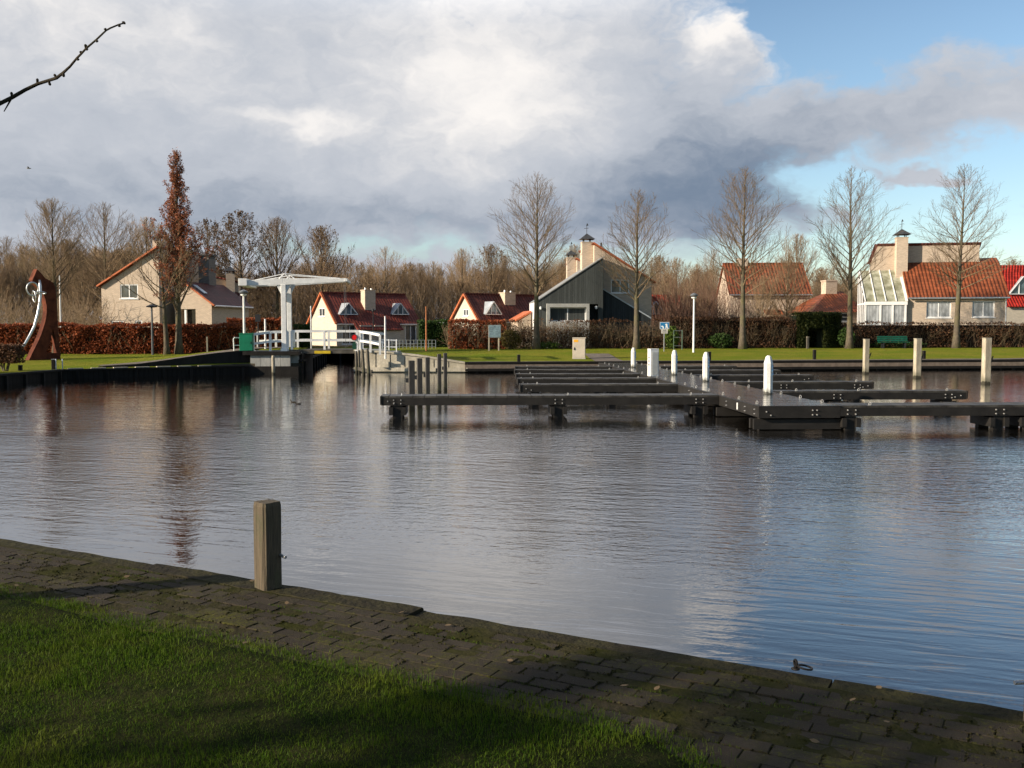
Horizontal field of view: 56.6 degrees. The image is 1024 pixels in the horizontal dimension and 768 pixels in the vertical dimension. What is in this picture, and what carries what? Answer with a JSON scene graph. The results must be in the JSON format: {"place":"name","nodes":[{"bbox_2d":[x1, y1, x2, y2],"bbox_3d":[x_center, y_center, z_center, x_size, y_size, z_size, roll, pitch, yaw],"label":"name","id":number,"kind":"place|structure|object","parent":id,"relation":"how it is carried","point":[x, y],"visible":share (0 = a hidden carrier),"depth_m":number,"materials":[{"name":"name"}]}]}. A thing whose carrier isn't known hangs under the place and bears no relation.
{"place":"outdoors","nodes":[
{"label":"outdoors","id":0,"kind":"place"},
{"bbox_2d":[0,557,897,767],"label":"bank","id":1,"kind":"structure","parent":0,"point":[253,711],"depth_m":4.23,"materials":[{"name":"plant"}]},
{"bbox_2d":[0,21,125,111],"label":"bare tree","id":2,"kind":"object","parent":1,"relation":"on","point":[11,97],"visible":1,"depth_m":6.08,"materials":[{"name":"brown plant"}]},
{"bbox_2d":[0,539,1023,721],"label":"quay edging","id":3,"kind":"object","parent":1,"relation":"on","point":[417,611],"visible":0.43,"depth_m":5.50,"materials":[{"name":"stone"}]},
{"bbox_2d":[253,499,286,590],"bbox_3d":[-1.630,1.133,6.405,0.203,0.691,0.147,3,5,43],"label":"wooden bollard","id":4,"kind":"object","parent":3,"relation":"on","point":[268,554],"visible":0.88,"depth_m":6.37,"materials":[{"name":"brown wood"}]},
{"bbox_2d":[0,361,1023,710],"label":"water","id":5,"kind":"structure","parent":0,"point":[882,551],"depth_m":11.96,"materials":[{"name":"liquid"}]},
{"bbox_2d":[406,360,414,409],"bbox_3d":[-2.832,0.526,26.466,0.241,2.362,0.165,-1,3,-14],"label":"mooring post","id":6,"kind":"object","parent":5,"relation":"in","point":[410,380],"visible":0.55,"depth_m":26.37,"materials":[{"name":"grey wood"}]},
{"bbox_2d":[380,392,718,417],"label":"finger pier","id":7,"kind":"structure","parent":5,"relation":"in","point":[691,402],"depth_m":24.11,"materials":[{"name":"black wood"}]},
{"bbox_2d":[515,365,611,368],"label":"finger pier","id":8,"kind":"structure","parent":5,"relation":"in","point":[562,367],"depth_m":42.68,"materials":[{"name":"grey wood"}]},
{"bbox_2d":[514,368,623,374],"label":"finger pier","id":9,"kind":"structure","parent":5,"relation":"in","point":[527,370],"depth_m":39.36,"materials":[{"name":"grey wood"}]},
{"bbox_2d":[515,372,639,379],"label":"finger pier","id":10,"kind":"structure","parent":5,"relation":"in","point":[560,375],"depth_m":35.68,"materials":[{"name":"grey wood"}]},
{"bbox_2d":[517,376,655,393],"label":"finger pier","id":11,"kind":"structure","parent":5,"relation":"in","point":[638,379],"depth_m":32.48,"materials":[{"name":"grey wood"}]},
{"bbox_2d":[519,382,677,393],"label":"finger pier","id":12,"kind":"structure","parent":5,"relation":"in","point":[539,388],"depth_m":29.02,"materials":[{"name":"grey wood"}]},
{"bbox_2d":[659,364,736,369],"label":"finger pier","id":13,"kind":"structure","parent":5,"relation":"in","point":[727,367],"depth_m":43.09,"materials":[{"name":"grey wood"}]},
{"bbox_2d":[598,362,840,429],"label":"jetty","id":14,"kind":"object","parent":5,"relation":"in","point":[775,410],"visible":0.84,"depth_m":22.48,"materials":[{"name":"grey wood"}]},
{"bbox_2d":[647,349,658,375],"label":"power pillar","id":15,"kind":"structure","parent":14,"relation":"on","point":[653,363],"depth_m":33.71,"materials":[{"name":"metal"}]},
{"bbox_2d":[763,355,773,393],"bbox_3d":[6.661,-0.240,24.668,0.243,1.001,0.232,1,3,12],"label":"bollard","id":16,"kind":"object","parent":14,"relation":"on","point":[768,374],"visible":1,"depth_m":24.58,"materials":[{"name":"white plastic"}]},
{"bbox_2d":[677,368,780,374],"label":"finger pier","id":17,"kind":"structure","parent":5,"relation":"in","point":[739,371],"depth_m":38.91,"materials":[{"name":"grey wood"}]},
{"bbox_2d":[692,373,813,389],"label":"finger pier","id":18,"kind":"structure","parent":5,"relation":"in","point":[760,377],"depth_m":34.74,"materials":[{"name":"grey wood"}]},
{"bbox_2d":[724,379,873,389],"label":"finger pier","id":19,"kind":"structure","parent":5,"relation":"in","point":[843,385],"depth_m":30.33,"materials":[{"name":"grey wood"}]},
{"bbox_2d":[862,339,870,373],"bbox_3d":[17.686,-0.877,47.305,0.397,2.734,0.240,0,3,-6],"label":"mooring post","id":20,"kind":"object","parent":5,"relation":"in","point":[866,356],"visible":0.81,"depth_m":47.17,"materials":[{"name":"beige wood"}]},
{"bbox_2d":[773,388,967,402],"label":"finger pier","id":21,"kind":"structure","parent":5,"relation":"in","point":[838,396],"depth_m":25.91,"materials":[{"name":"grey wood"}]},
{"bbox_2d":[913,338,923,377],"bbox_3d":[18.508,-0.675,43.240,0.424,2.804,0.265,0,3,-6],"label":"mooring post","id":22,"kind":"object","parent":5,"relation":"in","point":[917,356],"visible":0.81,"depth_m":43.10,"materials":[{"name":"beige wood"}]},
{"bbox_2d":[828,402,1023,429],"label":"finger pier","id":23,"kind":"structure","parent":5,"relation":"in","point":[996,415],"depth_m":21.10,"materials":[{"name":"grey wood"}]},
{"bbox_2d":[981,338,993,383],"bbox_3d":[19.308,-0.438,38.562,0.429,2.876,0.270,0,3,-6],"label":"mooring post","id":24,"kind":"object","parent":5,"relation":"in","point":[987,359],"visible":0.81,"depth_m":38.42,"materials":[{"name":"beige wood"}]},
{"bbox_2d":[0,546,1023,767],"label":"pavement","id":25,"kind":"structure","parent":0,"point":[500,668],"depth_m":4.74,"materials":[{"name":"brick"}]},
{"bbox_2d":[0,545,1023,767],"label":"moss","id":26,"kind":"object","parent":25,"relation":"on","point":[682,713],"visible":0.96,"depth_m":4.82,"materials":[{"name":"plant"}]},
{"bbox_2d":[0,344,1023,373],"bbox_3d":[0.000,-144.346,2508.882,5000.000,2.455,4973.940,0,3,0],"label":"ground","id":27,"kind":"structure","parent":0,"point":[87,361],"depth_m":56.52,"materials":[{"name":"plant"}]},
{"bbox_2d":[0,259,24,320],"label":"bare tree","id":28,"kind":"object","parent":27,"relation":"on","point":[4,279],"visible":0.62,"depth_m":94.94,"materials":[{"name":"brown plant"}]},
{"bbox_2d":[0,342,27,370],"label":"clipped shrub","id":29,"kind":"object","parent":27,"relation":"on","point":[12,353],"visible":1,"depth_m":40.80,"materials":[{"name":"brown plant"}]},
{"bbox_2d":[0,252,33,320],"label":"bare tree","id":30,"kind":"object","parent":27,"relation":"on","point":[10,257],"visible":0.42,"depth_m":99.04,"materials":[{"name":"brown plant"}]},
{"bbox_2d":[0,236,38,300],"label":"bare tree","id":31,"kind":"object","parent":27,"relation":"on","point":[5,249],"visible":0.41,"depth_m":117.28,"materials":[{"name":"brown plant"}]},
{"bbox_2d":[0,263,43,322],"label":"bare tree","id":32,"kind":"object","parent":27,"relation":"on","point":[30,287],"visible":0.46,"depth_m":96.48,"materials":[{"name":"brown plant"}]},
{"bbox_2d":[22,269,60,359],"bbox_3d":[-24.720,-3.604,49.351,0.887,4.729,2.473,3,4,38],"label":"rusty sculpture","id":33,"kind":"object","parent":27,"relation":"on","point":[46,290],"visible":1,"depth_m":49.79,"materials":[{"name":"metal"}]},
{"bbox_2d":[8,197,94,354],"bbox_3d":[-26.090,-6.026,53.656,5.120,9.118,4.798,0,3,0],"label":"bare tree","id":34,"kind":"object","parent":27,"relation":"on","point":[53,262],"visible":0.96,"depth_m":53.58,"materials":[{"name":"brown plant"}]},
{"bbox_2d":[0,289,126,327],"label":"undergrowth","id":35,"kind":"object","parent":27,"relation":"on","point":[67,313],"visible":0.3,"depth_m":64.58,"materials":[{"name":"brown plant"}]},
{"bbox_2d":[57,256,109,322],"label":"bare tree","id":36,"kind":"object","parent":27,"relation":"on","point":[82,285],"visible":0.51,"depth_m":94.49,"materials":[{"name":"brown plant"}]},
{"bbox_2d":[61,243,115,323],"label":"bare tree","id":37,"kind":"object","parent":27,"relation":"on","point":[98,257],"visible":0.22,"depth_m":102.36,"materials":[{"name":"brown plant"}]},
{"bbox_2d":[53,202,166,304],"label":"bare tree","id":38,"kind":"object","parent":27,"relation":"on","point":[105,248],"visible":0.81,"depth_m":82.86,"materials":[{"name":"brown plant"}]},
{"bbox_2d":[0,321,249,353],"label":"beech hedge","id":39,"kind":"object","parent":27,"relation":"on","point":[118,338],"visible":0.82,"depth_m":56.42,"materials":[{"name":"brown plant"}]},
{"bbox_2d":[0,365,249,384],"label":"quay wall","id":40,"kind":"structure","parent":27,"relation":"on","point":[71,373],"depth_m":43.54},
{"bbox_2d":[117,215,169,268],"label":"bare tree","id":41,"kind":"object","parent":27,"relation":"on","point":[145,234],"visible":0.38,"depth_m":88.97,"materials":[{"name":"brown plant"}]},
{"bbox_2d":[98,223,209,354],"bbox_3d":[-20.277,-5.443,55.128,5.646,7.757,5.067,0,3,0],"label":"bare tree","id":42,"kind":"object","parent":27,"relation":"on","point":[166,350],"visible":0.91,"depth_m":55.05,"materials":[{"name":"brown plant"}]},
{"bbox_2d":[96,235,253,327],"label":"brick house","id":43,"kind":"structure","parent":27,"relation":"on","point":[210,301],"depth_m":64.68,"materials":[{"name":"beige brick"}]},
{"bbox_2d":[120,284,138,298],"bbox_3d":[-26.014,-6.262,64.559,1.396,1.022,0.145,0,3,8],"label":"window","id":44,"kind":"structure","parent":43,"relation":"in","point":[123,295],"depth_m":64.61,"materials":[{"name":"white glass"}]},
{"bbox_2d":[99,350,252,367],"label":"retaining wall","id":45,"kind":"structure","parent":27,"relation":"on","point":[230,357],"depth_m":46.12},
{"bbox_2d":[142,147,222,353],"bbox_3d":[-19.581,-7.711,55.632,4.167,12.212,4.792,0,3,0],"label":"columnar oak","id":46,"kind":"object","parent":27,"relation":"on","point":[178,224],"visible":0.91,"depth_m":55.39,"materials":[{"name":"brown plant"}]},
{"bbox_2d":[190,218,233,277],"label":"alder tree","id":47,"kind":"object","parent":27,"relation":"on","point":[208,236],"visible":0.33,"depth_m":91.07,"materials":[{"name":"brown plant"}]},
{"bbox_2d":[216,256,248,316],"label":"brick house","id":48,"kind":"structure","parent":27,"relation":"on","point":[229,282],"depth_m":72.05,"materials":[{"name":"brick"}]},
{"bbox_2d":[202,210,276,313],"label":"alder tree","id":49,"kind":"object","parent":27,"relation":"on","point":[233,233],"visible":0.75,"depth_m":89.02,"materials":[{"name":"brown plant"}]},
{"bbox_2d":[248,270,280,317],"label":"bare tree","id":50,"kind":"object","parent":27,"relation":"on","point":[269,291],"visible":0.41,"depth_m":95.33,"materials":[{"name":"brown plant"}]},
{"bbox_2d":[226,317,304,346],"bbox_3d":[-17.076,-3.363,63.932,6.021,2.358,2.988,0,3,0],"label":"beech hedge","id":51,"kind":"object","parent":27,"relation":"on","point":[274,324],"visible":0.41,"depth_m":63.45,"materials":[{"name":"brown plant"}]},
{"bbox_2d":[242,351,312,373],"bbox_3d":[-12.060,-0.736,49.298,2.790,2.020,4.620,0,3,-4],"label":"bridge abutment","id":52,"kind":"object","parent":27,"relation":"on","point":[286,359],"visible":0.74,"depth_m":47.07,"materials":[{"name":"grey concrete"}]},
{"bbox_2d":[239,333,253,350],"bbox_3d":[-13.348,-2.074,47.839,0.700,0.980,0.550,0,3,-6],"label":"green cabinet","id":53,"kind":"object","parent":52,"relation":"on","point":[246,341],"visible":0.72,"depth_m":47.58,"materials":[{"name":"metal"}]},
{"bbox_2d":[238,273,387,354],"bbox_3d":[-10.270,-3.666,49.642,7.373,4.189,3.860,0,3,-6],"label":"drawbridge","id":54,"kind":"object","parent":52,"relation":"on","point":[287,285],"visible":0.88,"depth_m":48.57,"materials":[{"name":"white paint"}]},
{"bbox_2d":[245,215,312,317],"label":"bare tree","id":55,"kind":"object","parent":27,"relation":"on","point":[281,256],"visible":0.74,"depth_m":93.18,"materials":[{"name":"brown plant"}]},
{"bbox_2d":[293,323,309,348],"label":"conifer hedge","id":56,"kind":"object","parent":27,"relation":"on","point":[303,335],"visible":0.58,"depth_m":68.48,"materials":[{"name":"green plant"}]},
{"bbox_2d":[288,222,354,311],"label":"bare tree","id":57,"kind":"object","parent":27,"relation":"on","point":[316,242],"visible":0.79,"depth_m":89.10,"materials":[{"name":"brown plant"}]},
{"bbox_2d":[298,353,354,373],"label":"canal wall","id":58,"kind":"structure","parent":27,"relation":"on","point":[318,359],"depth_m":62.32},
{"bbox_2d":[341,262,376,289],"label":"bare tree","id":59,"kind":"object","parent":27,"relation":"on","point":[360,273],"visible":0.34,"depth_m":107.66,"materials":[{"name":"brown plant"}]},
{"bbox_2d":[306,288,418,345],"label":"cottage","id":60,"kind":"structure","parent":27,"relation":"on","point":[329,311],"depth_m":84.57,"materials":[{"name":"beige paint"}]},
{"bbox_2d":[358,246,414,292],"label":"bare tree","id":61,"kind":"object","parent":27,"relation":"on","point":[381,268],"visible":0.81,"depth_m":102.91,"materials":[{"name":"brown plant"}]},
{"bbox_2d":[247,267,547,329],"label":"undergrowth","id":62,"kind":"object","parent":27,"relation":"on","point":[419,307],"visible":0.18,"depth_m":96.83,"materials":[{"name":"beige plant"}]},
{"bbox_2d":[354,349,467,372],"bbox_3d":[-5.083,-0.790,50.567,5.860,2.180,4.140,0,3,3],"label":"bridge abutment","id":63,"kind":"object","parent":27,"relation":"on","point":[395,361],"visible":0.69,"depth_m":48.60,"materials":[{"name":"concrete"}]},
{"bbox_2d":[402,260,437,318],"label":"bare tree","id":64,"kind":"object","parent":27,"relation":"on","point":[420,270],"visible":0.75,"depth_m":99.72,"materials":[{"name":"brown plant"}]},
{"bbox_2d":[0,280,856,329],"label":"undergrowth","id":65,"kind":"object","parent":27,"relation":"on","point":[305,320],"visible":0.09,"depth_m":90.85,"materials":[{"name":"brown plant"}]},
{"bbox_2d":[417,319,448,346],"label":"conifer hedge","id":66,"kind":"object","parent":27,"relation":"on","point":[434,330],"visible":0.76,"depth_m":70.67,"materials":[{"name":"green plant"}]},
{"bbox_2d":[414,261,454,318],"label":"bare tree","id":67,"kind":"object","parent":27,"relation":"on","point":[437,271],"visible":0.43,"depth_m":105.85,"materials":[{"name":"brown plant"}]},
{"bbox_2d":[420,275,451,320],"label":"bare tree","id":68,"kind":"object","parent":27,"relation":"on","point":[439,285],"visible":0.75,"depth_m":98.70,"materials":[{"name":"brown plant"}]},
{"bbox_2d":[445,248,480,302],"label":"bare tree","id":69,"kind":"object","parent":27,"relation":"on","point":[461,262],"visible":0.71,"depth_m":99.36,"materials":[{"name":"brown plant"}]},
{"bbox_2d":[438,318,510,348],"bbox_3d":[-2.327,-3.426,65.006,5.660,2.178,3.019,0,3,0],"label":"mixed hedge","id":70,"kind":"object","parent":27,"relation":"on","point":[467,337],"visible":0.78,"depth_m":64.64,"materials":[{"name":"brown plant"}]},
{"bbox_2d":[467,243,514,293],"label":"bare tree","id":71,"kind":"object","parent":27,"relation":"on","point":[489,259],"visible":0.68,"depth_m":95.33,"materials":[{"name":"brown plant"}]},
{"bbox_2d":[488,325,500,350],"bbox_3d":[-1.133,-2.833,61.501,0.803,1.969,0.132,0,3,-4],"label":"notice board","id":72,"kind":"object","parent":27,"relation":"on","point":[494,331],"visible":0.95,"depth_m":61.41,"materials":[{"name":"metal"}]},
{"bbox_2d":[450,290,540,345],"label":"cottage","id":73,"kind":"structure","parent":27,"relation":"on","point":[493,306],"depth_m":75.83,"materials":[{"name":"red paint"}]},
{"bbox_2d":[499,328,522,348],"bbox_3d":[-0.057,-3.011,64.121,1.638,1.485,1.084,0,3,0],"label":"pale shrub","id":74,"kind":"object","parent":27,"relation":"on","point":[506,342],"visible":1,"depth_m":63.98,"materials":[{"name":"green plant"}]},
{"bbox_2d":[487,172,581,348],"bbox_3d":[1.447,-8.216,63.935,6.417,12.000,7.148,0,3,0],"label":"bare tree","id":75,"kind":"object","parent":27,"relation":"on","point":[536,335],"visible":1,"depth_m":63.47,"materials":[{"name":"brown plant"}]},
{"bbox_2d":[565,242,579,277],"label":"wedge house","id":76,"kind":"structure","parent":27,"relation":"on","point":[575,262],"depth_m":86.85,"materials":[{"name":"brick"}]},
{"bbox_2d":[572,337,585,358],"bbox_3d":[3.766,-1.910,53.379,0.760,1.407,0.540,0,3,4],"label":"utility cabinet","id":77,"kind":"object","parent":27,"relation":"on","point":[579,343],"visible":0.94,"depth_m":53.16,"materials":[{"name":"grey metal"}]},
{"bbox_2d":[501,317,671,348],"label":"mixed hedge","id":78,"kind":"object","parent":27,"relation":"on","point":[649,339],"visible":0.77,"depth_m":65.72,"materials":[{"name":"brown plant"}]},
{"bbox_2d":[529,224,655,346],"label":"wedge house","id":79,"kind":"structure","parent":27,"relation":"on","point":[588,290],"depth_m":70.16,"materials":[{"name":"grey wood"}]},
{"bbox_2d":[597,190,675,348],"bbox_3d":[8.425,-7.665,64.142,5.569,10.897,5.093,0,3,0],"label":"bare tree","id":80,"kind":"object","parent":27,"relation":"on","point":[636,337],"visible":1,"depth_m":64.04,"materials":[{"name":"brown plant"}]},
{"bbox_2d":[663,326,678,348],"bbox_3d":[10.927,-3.169,65.144,1.150,1.667,1.036,0,3,0],"label":"laurel bush","id":81,"kind":"object","parent":27,"relation":"on","point":[668,339],"visible":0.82,"depth_m":64.93,"materials":[{"name":"green plant"}]},
{"bbox_2d":[652,257,702,320],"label":"bare tree","id":82,"kind":"object","parent":27,"relation":"on","point":[682,284],"visible":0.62,"depth_m":91.28,"materials":[{"name":"brown plant"}]},
{"bbox_2d":[634,267,782,344],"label":"undergrowth","id":83,"kind":"object","parent":27,"relation":"on","point":[686,311],"visible":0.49,"depth_m":82.33,"materials":[{"name":"red plant"}]},
{"bbox_2d":[694,248,732,310],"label":"bare tree","id":84,"kind":"object","parent":27,"relation":"on","point":[713,275],"visible":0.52,"depth_m":97.34,"materials":[{"name":"brown plant"}]},
{"bbox_2d":[706,333,733,348],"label":"evergreen bush","id":85,"kind":"object","parent":27,"relation":"on","point":[727,340],"visible":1,"depth_m":65.99,"materials":[{"name":"green plant"}]},
{"bbox_2d":[668,315,805,348],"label":"mixed hedge","id":86,"kind":"object","parent":27,"relation":"on","point":[776,332],"visible":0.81,"depth_m":67.06,"materials":[{"name":"brown plant"}]},
{"bbox_2d":[465,359,1023,372],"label":"quay wall","id":87,"kind":"structure","parent":27,"relation":"on","point":[781,365],"depth_m":50.82,"materials":[{"name":"brown wood"}]},
{"bbox_2d":[691,166,801,348],"bbox_3d":[15.637,-8.527,64.618,7.144,12.588,7.491,0,3,0],"label":"bare tree","id":88,"kind":"object","parent":27,"relation":"on","point":[742,343],"visible":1,"depth_m":64.43,"materials":[{"name":"brown plant"}]},
{"bbox_2d":[716,258,812,319],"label":"brick house","id":89,"kind":"structure","parent":27,"relation":"on","point":[807,289],"depth_m":84.43,"materials":[{"name":"orange brick"}]},
{"bbox_2d":[745,275,785,319],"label":"garden tree","id":90,"kind":"object","parent":27,"relation":"on","point":[759,293],"visible":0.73,"depth_m":76.52,"materials":[{"name":"brown plant"}]},
{"bbox_2d":[761,252,817,317],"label":"garden tree","id":91,"kind":"object","parent":27,"relation":"on","point":[788,264],"visible":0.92,"depth_m":77.41,"materials":[{"name":"brown plant"}]},
{"bbox_2d":[790,311,808,347],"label":"yew hedge","id":92,"kind":"object","parent":27,"relation":"on","point":[802,322],"visible":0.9,"depth_m":67.42,"materials":[{"name":"plant"}]},
{"bbox_2d":[807,311,824,328],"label":"yew hedge","id":93,"kind":"object","parent":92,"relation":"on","point":[816,320],"visible":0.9,"depth_m":67.50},
{"bbox_2d":[774,232,827,287],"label":"bare tree","id":94,"kind":"object","parent":27,"relation":"on","point":[796,245],"visible":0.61,"depth_m":111.02,"materials":[{"name":"brown plant"}]},
{"bbox_2d":[789,280,856,324],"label":"garage house","id":95,"kind":"structure","parent":27,"relation":"on","point":[832,301],"depth_m":80.60,"materials":[{"name":"tile"}]},
{"bbox_2d":[816,311,842,347],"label":"yew hedge","id":96,"kind":"object","parent":27,"relation":"on","point":[826,335],"visible":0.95,"depth_m":67.81,"materials":[{"name":"plant"}]},
{"bbox_2d":[811,261,857,295],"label":"bare tree","id":97,"kind":"object","parent":27,"relation":"on","point":[830,275],"visible":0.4,"depth_m":99.29,"materials":[{"name":"brown plant"}]},
{"bbox_2d":[802,167,910,348],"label":"bare tree","id":98,"kind":"object","parent":27,"relation":"on","point":[849,343],"visible":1,"depth_m":65.96,"materials":[{"name":"brown plant"}]},
{"bbox_2d":[841,320,1023,347],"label":"mixed hedge","id":99,"kind":"object","parent":27,"relation":"on","point":[934,335],"visible":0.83,"depth_m":68.93,"materials":[{"name":"brown plant"}]},
{"bbox_2d":[857,219,1009,324],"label":"conservatory house","id":100,"kind":"structure","parent":27,"relation":"on","point":[902,286],"depth_m":74.51,"materials":[{"name":"brick"}]},
{"bbox_2d":[926,302,950,318],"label":"window","id":101,"kind":"structure","parent":100,"relation":"in","point":[934,310],"depth_m":73.97,"materials":[{"name":"white glass"}]},
{"bbox_2d":[971,301,995,317],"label":"window","id":102,"kind":"structure","parent":100,"relation":"in","point":[980,309],"depth_m":73.40,"materials":[{"name":"white glass"}]},
{"bbox_2d":[911,163,1020,347],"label":"bare tree","id":103,"kind":"object","parent":27,"relation":"on","point":[956,330],"visible":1,"depth_m":66.34,"materials":[{"name":"brown plant"}]},
{"bbox_2d":[1000,265,1023,324],"bbox_3d":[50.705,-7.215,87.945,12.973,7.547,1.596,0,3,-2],"label":"cottage","id":104,"kind":"structure","parent":27,"relation":"on","point":[1014,278],"depth_m":87.67,"materials":[{"name":"tile"}]},
{"bbox_2d":[0,0,1023,322],"label":"sky","id":105,"kind":"structure","parent":0,"point":[395,124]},
{"bbox_2d":[509,311,530,344],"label":"garden shed","id":106,"kind":"structure","parent":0,"point":[524,315],"depth_m":72.35,"materials":[{"name":"brick"}]},
{"bbox_2d":[100,347,1023,365],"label":"path","id":107,"kind":"structure","parent":0,"point":[600,357],"depth_m":51.24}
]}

